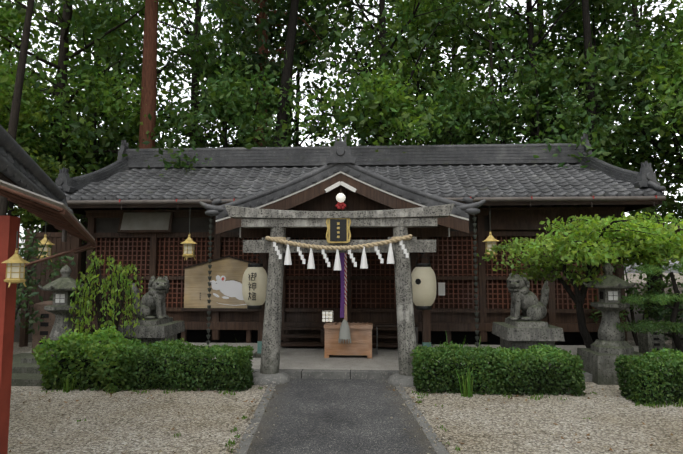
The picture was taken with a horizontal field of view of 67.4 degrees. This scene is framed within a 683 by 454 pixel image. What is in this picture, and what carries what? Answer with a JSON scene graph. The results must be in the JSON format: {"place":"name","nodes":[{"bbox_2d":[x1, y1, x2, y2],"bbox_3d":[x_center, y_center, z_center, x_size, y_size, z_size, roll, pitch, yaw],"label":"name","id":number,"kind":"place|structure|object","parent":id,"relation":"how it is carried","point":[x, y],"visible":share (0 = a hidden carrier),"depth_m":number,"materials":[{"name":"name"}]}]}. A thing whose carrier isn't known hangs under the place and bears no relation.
{"place":"outdoors","nodes":[
{"label":"outdoors","id":0,"kind":"place"},
{"bbox_2d":[0,0,682,272],"label":"sky","id":1,"kind":"structure","parent":0,"point":[656,11],"materials":[{"name":"white"}]},
{"bbox_2d":[235,378,448,453],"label":"approach path","id":2,"kind":"structure","parent":0,"point":[334,416],"depth_m":6.72,"materials":[{"name":"grey asphalt"}]},
{"bbox_2d":[219,380,452,453],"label":"path edging","id":3,"kind":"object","parent":2,"relation":"on","point":[249,432],"depth_m":6.56,"materials":[{"name":"grey stone"}]},
{"bbox_2d":[7,273,682,453],"bbox_3d":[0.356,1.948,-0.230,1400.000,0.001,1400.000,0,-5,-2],"label":"ground","id":4,"kind":"structure","parent":0,"point":[42,425],"depth_m":6.73,"materials":[{"name":"beige gravel"}]},
{"bbox_2d":[0,0,34,215],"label":"tree trunk","id":5,"kind":"object","parent":4,"relation":"on","point":[15,109],"visible":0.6,"depth_m":12.30,"materials":[{"name":"brown plant"}]},
{"bbox_2d":[11,353,58,385],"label":"stone base","id":6,"kind":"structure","parent":4,"relation":"on","point":[25,368],"depth_m":9.33,"materials":[{"name":"grey stone"}]},
{"bbox_2d":[38,265,82,356],"bbox_3d":[-5.601,1.661,10.348,0.842,1.794,0.967,0,-5,3],"label":"stone lantern","id":7,"kind":"object","parent":6,"relation":"on","point":[63,285],"visible":0.73,"depth_m":10.18,"materials":[{"name":"grey stone"}]},
{"bbox_2d":[32,301,54,352],"bbox_3d":[-6.492,2.363,11.457,0.520,1.410,0.525,0,-5,3],"label":"stone monument","id":8,"kind":"object","parent":4,"relation":"on","point":[46,325],"visible":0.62,"depth_m":11.22,"materials":[{"name":"brown stone"}]},
{"bbox_2d":[0,125,96,453],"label":"side pavilion","id":9,"kind":"structure","parent":4,"relation":"on","point":[27,183],"depth_m":4.47,"materials":[{"name":"wood"}]},
{"bbox_2d":[2,231,28,287],"bbox_3d":[-2.721,0.269,4.284,0.183,0.469,0.211,0,-5,-2],"label":"hanging lantern","id":10,"kind":"object","parent":9,"relation":"attached to","point":[15,267],"visible":1,"depth_m":4.24,"materials":[{"name":"gold metal"}]},
{"bbox_2d":[19,229,81,346],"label":"wing board wall","id":11,"kind":"structure","parent":4,"relation":"on","point":[60,246],"depth_m":13.61,"materials":[{"name":"brown wood"}]},
{"bbox_2d":[14,228,90,333],"bbox_3d":[-7.570,1.485,11.540,3.329,2.989,3.264,0,-5,-2],"label":"understory","id":12,"kind":"object","parent":4,"relation":"on","point":[21,297],"visible":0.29,"depth_m":11.58,"materials":[{"name":"green plant"}]},
{"bbox_2d":[31,326,141,392],"bbox_3d":[-4.301,2.268,8.994,1.755,1.029,1.336,0,-5,3],"label":"bush","id":13,"kind":"object","parent":4,"relation":"on","point":[86,363],"visible":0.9,"depth_m":8.55,"materials":[{"name":"green plant"}]},
{"bbox_2d":[64,251,143,342],"bbox_3d":[-4.537,1.637,9.761,1.290,2.366,1.320,3,-6,-31],"label":"weeping shrub","id":14,"kind":"object","parent":4,"relation":"on","point":[111,305],"visible":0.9,"depth_m":9.67,"materials":[{"name":"green plant"}]},
{"bbox_2d":[118,276,184,360],"bbox_3d":[-3.959,1.963,10.708,1.008,1.876,1.152,0,-5,3],"label":"guardian lion statue","id":15,"kind":"object","parent":4,"relation":"on","point":[157,323],"visible":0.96,"depth_m":10.56,"materials":[{"name":"stone"}]},
{"bbox_2d":[118,338,253,391],"bbox_3d":[-2.639,2.344,8.815,2.296,0.811,0.880,0,-5,3],"label":"hedge","id":16,"kind":"object","parent":4,"relation":"on","point":[225,369],"visible":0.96,"depth_m":8.54,"materials":[{"name":"green plant"}]},
{"bbox_2d":[41,336,566,400],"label":"fringe grass","id":17,"kind":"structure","parent":4,"relation":"on","point":[468,392],"depth_m":8.16,"materials":[{"name":"green plant"}]},
{"bbox_2d":[225,204,453,386],"bbox_3d":[-0.049,1.186,9.315,4.180,3.220,0.800,0,-5,3],"label":"stone torii","id":18,"kind":"object","parent":4,"relation":"on","point":[279,222],"visible":0.83,"depth_m":9.24,"materials":[{"name":"stone"}]},
{"bbox_2d":[326,218,350,242],"bbox_3d":[-0.056,0.043,9.292,0.465,0.495,0.065,0,-5,3],"label":"shrine plaque","id":19,"kind":"object","parent":18,"relation":"attached to","point":[338,229],"visible":0.81,"depth_m":9.26,"materials":[{"name":"black paint"}]},
{"bbox_2d":[265,234,412,269],"bbox_3d":[-0.050,0.469,9.348,2.676,0.645,0.428,0,-5,3],"label":"shimenawa rope","id":20,"kind":"object","parent":18,"relation":"attached to","point":[337,263],"visible":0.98,"depth_m":9.18,"materials":[{"name":"fabric"}]},
{"bbox_2d":[9,386,672,453],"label":"fallen leaf litter","id":21,"kind":"object","parent":4,"relation":"on","point":[394,395],"visible":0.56,"depth_m":7.68,"materials":[{"name":"brown plant"}]},
{"bbox_2d":[82,207,627,344],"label":"shrine building","id":22,"kind":"structure","parent":4,"relation":"on","point":[147,243],"depth_m":13.39,"materials":[{"name":"brown wood"}]},
{"bbox_2d":[181,255,257,310],"bbox_3d":[-2.962,1.463,13.363,2.400,1.444,0.120,0,-5,3],"label":"votive picture board","id":23,"kind":"object","parent":22,"relation":"attached to","point":[227,273],"visible":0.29,"depth_m":13.36,"materials":[{"name":"white paint"}]},
{"bbox_2d":[321,311,332,342],"bbox_3d":[-0.325,2.331,11.993,0.300,0.726,0.300,0,-5,3],"label":"lamp","id":24,"kind":"object","parent":22,"relation":"on","point":[327,316],"visible":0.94,"depth_m":11.91,"materials":[{"name":"white paper"}]},
{"bbox_2d":[199,135,485,357],"bbox_3d":[0.070,0.614,11.660,5.650,4.620,3.520,0,-5,3],"label":"entrance porch","id":25,"kind":"object","parent":22,"relation":"on","point":[340,180],"visible":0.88,"depth_m":10.17,"materials":[{"name":"wood"}]},
{"bbox_2d":[206,216,212,360],"bbox_3d":[-2.627,1.285,10.185,0.360,3.135,0.360,0,-5,3],"label":"rain chain","id":26,"kind":"object","parent":25,"relation":"hanging from","point":[209,282],"visible":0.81,"depth_m":10.18,"materials":[{"name":"grey"}]},
{"bbox_2d":[242,253,266,308],"bbox_3d":[-1.858,1.111,10.915,0.547,1.240,0.649,3,-6,-32],"label":"paper lantern","id":27,"kind":"object","parent":25,"relation":"on","point":[254,282],"visible":0.92,"depth_m":10.66,"materials":[{"name":"paper"}]},
{"bbox_2d":[338,253,350,343],"bbox_3d":[0.071,1.152,11.041,0.275,2.650,0.268,0,-5,3],"label":"bell rope","id":28,"kind":"object","parent":25,"relation":"hanging from","point":[344,332],"visible":0.73,"depth_m":10.99,"materials":[{"name":"purple fabric"}]},
{"bbox_2d":[411,253,436,309],"bbox_3d":[1.677,1.095,10.731,0.547,1.240,0.649,3,-6,-32],"label":"paper lantern","id":29,"kind":"object","parent":25,"relation":"on","point":[423,276],"visible":0.92,"depth_m":10.48,"materials":[{"name":"paper"}]},
{"bbox_2d":[472,214,478,347],"bbox_3d":[2.606,1.261,9.913,0.360,3.135,0.360,0,-5,3],"label":"rain chain","id":30,"kind":"object","parent":25,"relation":"hanging from","point":[475,284],"visible":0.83,"depth_m":9.91,"materials":[{"name":"grey"}]},
{"bbox_2d":[55,133,665,214],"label":"hall roof","id":31,"kind":"structure","parent":22,"relation":"on","point":[504,175],"depth_m":13.89,"materials":[{"name":"tile"}]},
{"bbox_2d":[37,227,54,261],"bbox_3d":[-7.430,0.187,12.855,0.398,1.392,0.459,0,-5,3],"label":"hanging lantern","id":32,"kind":"object","parent":31,"relation":"hanging from","point":[47,249],"visible":0.71,"depth_m":12.75,"materials":[{"name":"gold metal"}]},
{"bbox_2d":[180,221,196,259],"bbox_3d":[-3.739,0.143,12.595,0.368,1.349,0.425,0,-5,3],"label":"hanging lantern","id":33,"kind":"object","parent":31,"relation":"hanging from","point":[188,243],"visible":1,"depth_m":12.48,"materials":[{"name":"gold metal"}]},
{"bbox_2d":[482,225,498,258],"bbox_3d":[3.551,0.095,12.217,0.368,1.319,0.425,0,-5,3],"label":"hanging lantern","id":34,"kind":"object","parent":31,"relation":"hanging from","point":[490,240],"visible":0.79,"depth_m":12.11,"materials":[{"name":"gold metal"}]},
{"bbox_2d":[375,324,418,353],"bbox_3d":[1.262,2.550,11.690,1.000,0.638,0.320,0,-5,3],"label":"bench","id":35,"kind":"object","parent":22,"relation":"on","point":[395,325],"visible":0.71,"depth_m":11.58,"materials":[{"name":"brown wood"}]},
{"bbox_2d":[77,386,682,451],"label":"gravel weeds","id":36,"kind":"object","parent":4,"relation":"on","point":[679,404],"visible":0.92,"depth_m":7.43,"materials":[{"name":"green plant"}]},
{"bbox_2d":[410,341,502,394],"bbox_3d":[1.932,2.340,8.596,1.533,0.786,0.872,0,-5,3],"label":"hedge","id":37,"kind":"object","parent":4,"relation":"on","point":[439,376],"visible":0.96,"depth_m":8.32,"materials":[{"name":"green plant"}]},
{"bbox_2d":[492,273,564,366],"bbox_3d":[3.618,1.875,10.068,1.042,1.939,1.190,0,-5,3],"label":"guardian lion statue","id":38,"kind":"object","parent":4,"relation":"on","point":[525,329],"visible":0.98,"depth_m":9.87,"materials":[{"name":"stone"}]},
{"bbox_2d":[490,342,585,396],"bbox_3d":[3.192,2.335,8.494,1.543,0.778,0.949,0,-5,3],"label":"hedge","id":39,"kind":"object","parent":4,"relation":"on","point":[537,376],"visible":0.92,"depth_m":8.20,"materials":[{"name":"green plant"}]},
{"bbox_2d":[477,211,682,347],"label":"garden tree","id":40,"kind":"object","parent":4,"relation":"on","point":[640,239],"visible":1,"depth_m":9.53,"materials":[{"name":"green plant"}]},
{"bbox_2d":[577,348,649,384],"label":"lantern plinth","id":41,"kind":"structure","parent":4,"relation":"on","point":[600,367],"depth_m":8.97,"materials":[{"name":"stone"}]},
{"bbox_2d":[583,263,635,354],"bbox_3d":[4.967,1.473,9.479,0.769,1.638,0.883,0,-5,3],"label":"stone lantern","id":42,"kind":"object","parent":41,"relation":"on","point":[610,340],"visible":0.92,"depth_m":9.31,"materials":[{"name":"grey stone"}]},
{"bbox_2d":[574,262,682,345],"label":"tree","id":43,"kind":"object","parent":4,"relation":"on","point":[648,291],"visible":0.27,"depth_m":12.90,"materials":[{"name":"green plant"}]},
{"bbox_2d":[612,263,682,371],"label":"cloud pruned pine","id":44,"kind":"object","parent":4,"relation":"on","point":[671,325],"visible":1,"depth_m":8.95,"materials":[{"name":"green plant"}]},
{"bbox_2d":[614,347,682,404],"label":"hedge","id":45,"kind":"object","parent":4,"relation":"on","point":[651,385],"visible":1,"depth_m":7.72,"materials":[{"name":"green plant"}]},
{"bbox_2d":[638,324,664,354],"bbox_3d":[6.825,2.583,11.278,0.360,0.940,0.365,0,-5,-2],"label":"granite post","id":46,"kind":"object","parent":4,"relation":"on","point":[649,342],"visible":0.56,"depth_m":11.12,"materials":[{"name":"grey stone"}]},
{"bbox_2d":[637,262,682,345],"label":"understory","id":47,"kind":"object","parent":4,"relation":"on","point":[661,313],"visible":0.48,"depth_m":12.10,"materials":[{"name":"green plant"}]},
{"bbox_2d":[653,223,682,235],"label":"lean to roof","id":48,"kind":"object","parent":4,"relation":"on","point":[678,230],"visible":0.18,"depth_m":11.46,"materials":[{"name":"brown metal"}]},
{"bbox_2d":[672,333,682,352],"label":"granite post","id":49,"kind":"object","parent":4,"relation":"on","point":[673,344],"depth_m":11.27,"materials":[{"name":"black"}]},
{"bbox_2d":[14,283,682,341],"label":"fence","id":50,"kind":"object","parent":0,"point":[637,316],"depth_m":21.09,"materials":[{"name":"brown wood"}]},
{"bbox_2d":[0,48,90,228],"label":"tree","id":51,"kind":"object","parent":50,"relation":"on","point":[32,114],"visible":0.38,"depth_m":15.17,"materials":[{"name":"green plant"}]},
{"bbox_2d":[0,27,102,229],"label":"tree","id":52,"kind":"object","parent":50,"relation":"on","point":[6,81],"visible":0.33,"depth_m":15.92,"materials":[{"name":"green plant"}]},
{"bbox_2d":[0,0,103,229],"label":"tree","id":53,"kind":"object","parent":50,"relation":"on","point":[7,15],"visible":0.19,"depth_m":18.82,"materials":[{"name":"green plant"}]},
{"bbox_2d":[22,45,181,331],"bbox_3d":[-7.591,-1.089,17.428,6.074,9.139,5.382,3,-6,-31],"label":"tree","id":54,"kind":"object","parent":50,"relation":"on","point":[116,99],"visible":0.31,"depth_m":16.39,"materials":[{"name":"green plant"}]},
{"bbox_2d":[0,0,204,231],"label":"forest tree","id":55,"kind":"object","parent":50,"relation":"on","point":[67,12],"visible":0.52,"depth_m":16.55,"materials":[{"name":"green plant"}]},
{"bbox_2d":[19,0,185,242],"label":"tree","id":56,"kind":"object","parent":50,"relation":"on","point":[54,61],"visible":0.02,"depth_m":20.86,"materials":[{"name":"green plant"}]},
{"bbox_2d":[20,0,186,303],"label":"forest tree","id":57,"kind":"object","parent":50,"relation":"on","point":[83,262],"visible":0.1,"depth_m":23.32,"materials":[{"name":"green plant"}]},
{"bbox_2d":[8,0,210,253],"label":"tree","id":58,"kind":"object","parent":50,"relation":"on","point":[113,54],"visible":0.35,"depth_m":19.07,"materials":[{"name":"green plant"}]},
{"bbox_2d":[136,0,157,209],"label":"tree trunk","id":59,"kind":"object","parent":50,"relation":"on","point":[149,82],"visible":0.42,"depth_m":16.14,"materials":[{"name":"brown wood"}]},
{"bbox_2d":[86,0,315,162],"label":"forest tree","id":60,"kind":"object","parent":50,"relation":"on","point":[179,19],"visible":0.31,"depth_m":22.06,"materials":[{"name":"green plant"}]},
{"bbox_2d":[105,45,308,209],"bbox_3d":[-4.173,-1.228,16.769,6.310,9.301,6.265,0,-5,-2],"label":"tree","id":61,"kind":"object","parent":50,"relation":"on","point":[226,102],"visible":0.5,"depth_m":15.91,"materials":[{"name":"green plant"}]},
{"bbox_2d":[129,0,300,147],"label":"forest tree","id":62,"kind":"object","parent":50,"relation":"on","point":[190,78],"visible":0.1,"depth_m":28.57,"materials":[{"name":"green plant"}]},
{"bbox_2d":[171,0,300,208],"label":"tree","id":63,"kind":"object","parent":50,"relation":"on","point":[211,48],"visible":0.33,"depth_m":18.97,"materials":[{"name":"green plant"}]},
{"bbox_2d":[194,0,344,146],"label":"forest tree","id":64,"kind":"object","parent":50,"relation":"on","point":[264,27],"visible":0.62,"depth_m":18.48,"materials":[{"name":"green plant"}]},
{"bbox_2d":[180,0,361,147],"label":"forest tree","id":65,"kind":"object","parent":50,"relation":"on","point":[307,67],"visible":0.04,"depth_m":24.64,"materials":[{"name":"green plant"}]},
{"bbox_2d":[187,0,359,146],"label":"tree","id":66,"kind":"object","parent":50,"relation":"on","point":[308,87],"visible":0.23,"depth_m":19.91,"materials":[{"name":"green plant"}]},
{"bbox_2d":[273,0,351,146],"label":"leaning tree","id":67,"kind":"object","parent":50,"relation":"on","point":[289,49],"visible":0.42,"depth_m":17.06,"materials":[{"name":"brown plant"}]},
{"bbox_2d":[275,44,458,159],"bbox_3d":[0.952,-1.107,16.336,5.985,8.986,6.145,0,-5,-2],"label":"tree","id":68,"kind":"object","parent":50,"relation":"on","point":[369,85],"visible":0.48,"depth_m":15.32,"materials":[{"name":"green plant"}]},
{"bbox_2d":[272,0,510,146],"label":"forest tree","id":69,"kind":"object","parent":50,"relation":"on","point":[381,44],"visible":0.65,"depth_m":16.80,"materials":[{"name":"green plant"}]},
{"bbox_2d":[325,0,482,143],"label":"forest tree","id":70,"kind":"object","parent":50,"relation":"on","point":[387,8],"visible":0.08,"depth_m":29.13,"materials":[{"name":"green plant"}]},
{"bbox_2d":[336,0,512,144],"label":"tree","id":71,"kind":"object","parent":50,"relation":"on","point":[405,16],"visible":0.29,"depth_m":20.09,"materials":[{"name":"green plant"}]},
{"bbox_2d":[344,0,514,144],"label":"tree","id":72,"kind":"object","parent":50,"relation":"on","point":[393,17],"depth_m":25.27,"materials":[{"name":"green plant"}]},
{"bbox_2d":[339,0,523,143],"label":"forest tree","id":73,"kind":"object","parent":50,"relation":"on","point":[455,32],"visible":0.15,"depth_m":20.25,"materials":[{"name":"green plant"}]},
{"bbox_2d":[360,0,522,144],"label":"forest tree","id":74,"kind":"object","parent":50,"relation":"on","point":[452,55],"visible":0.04,"depth_m":29.57,"materials":[{"name":"green plant"}]},
{"bbox_2d":[371,58,533,207],"bbox_3d":[3.652,-0.967,17.070,5.617,8.829,5.227,0,-5,-2],"label":"tree","id":75,"kind":"object","parent":50,"relation":"on","point":[462,112],"visible":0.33,"depth_m":16.72,"materials":[{"name":"green plant"}]},
{"bbox_2d":[489,0,493,143],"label":"tree trunk","id":76,"kind":"object","parent":50,"relation":"on","point":[490,46],"visible":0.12,"depth_m":17.41,"materials":[{"name":"brown plant"}]},
{"bbox_2d":[406,0,607,144],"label":"tree","id":77,"kind":"object","parent":50,"relation":"on","point":[517,23],"visible":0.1,"depth_m":19.97,"materials":[{"name":"green plant"}]},
{"bbox_2d":[426,0,637,143],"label":"forest tree","id":78,"kind":"object","parent":50,"relation":"on","point":[532,39],"visible":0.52,"depth_m":18.01,"materials":[{"name":"green plant"}]},
{"bbox_2d":[457,32,663,206],"bbox_3d":[6.772,-1.507,15.969,5.663,9.715,5.090,-3,-6,32],"label":"tree","id":79,"kind":"object","parent":50,"relation":"on","point":[538,81],"visible":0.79,"depth_m":16.07,"materials":[{"name":"green plant"}]},
{"bbox_2d":[466,0,657,147],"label":"forest tree","id":80,"kind":"object","parent":50,"relation":"on","point":[580,44],"visible":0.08,"depth_m":21.70,"materials":[{"name":"green plant"}]},
{"bbox_2d":[582,0,601,151],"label":"tree trunk","id":81,"kind":"object","parent":50,"relation":"on","point":[586,23],"visible":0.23,"depth_m":17.05,"materials":[{"name":"brown plant"}]},
{"bbox_2d":[505,0,682,222],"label":"tree","id":82,"kind":"object","parent":50,"relation":"on","point":[611,8],"visible":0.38,"depth_m":17.69,"materials":[{"name":"green plant"}]},
{"bbox_2d":[518,0,682,317],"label":"forest tree","id":83,"kind":"object","parent":50,"relation":"on","point":[635,10],"visible":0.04,"depth_m":23.23,"materials":[{"name":"green plant"}]},
{"bbox_2d":[526,0,682,186],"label":"forest tree","id":84,"kind":"object","parent":50,"relation":"on","point":[642,104],"visible":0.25,"depth_m":16.98,"materials":[{"name":"green plant"}]},
{"bbox_2d":[538,0,682,223],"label":"tree","id":85,"kind":"object","parent":50,"relation":"on","point":[652,44],"visible":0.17,"depth_m":19.39,"materials":[{"name":"green plant"}]},
{"bbox_2d":[586,28,682,222],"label":"tree","id":86,"kind":"object","parent":50,"relation":"on","point":[675,74],"visible":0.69,"depth_m":15.87,"materials":[{"name":"green plant"}]},
{"bbox_2d":[602,0,682,195],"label":"forest tree","id":87,"kind":"object","parent":50,"relation":"on","point":[651,21],"visible":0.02,"depth_m":27.51,"materials":[{"name":"green plant"}]},
{"bbox_2d":[612,0,682,224],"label":"tree","id":88,"kind":"object","parent":50,"relation":"on","point":[679,35],"visible":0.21,"depth_m":17.92,"materials":[{"name":"green plant"}]},
{"bbox_2d":[26,342,672,381],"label":"stone platform","id":89,"kind":"structure","parent":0,"point":[306,363],"depth_m":10.43,"materials":[{"name":"grey stone"}]},
{"bbox_2d":[324,322,372,357],"bbox_3d":[0.157,2.473,11.252,1.050,0.715,0.560,0,-5,3],"label":"offering box","id":90,"kind":"object","parent":89,"relation":"on","point":[361,339],"visible":0.75,"depth_m":11.02,"materials":[{"name":"brown wood"}]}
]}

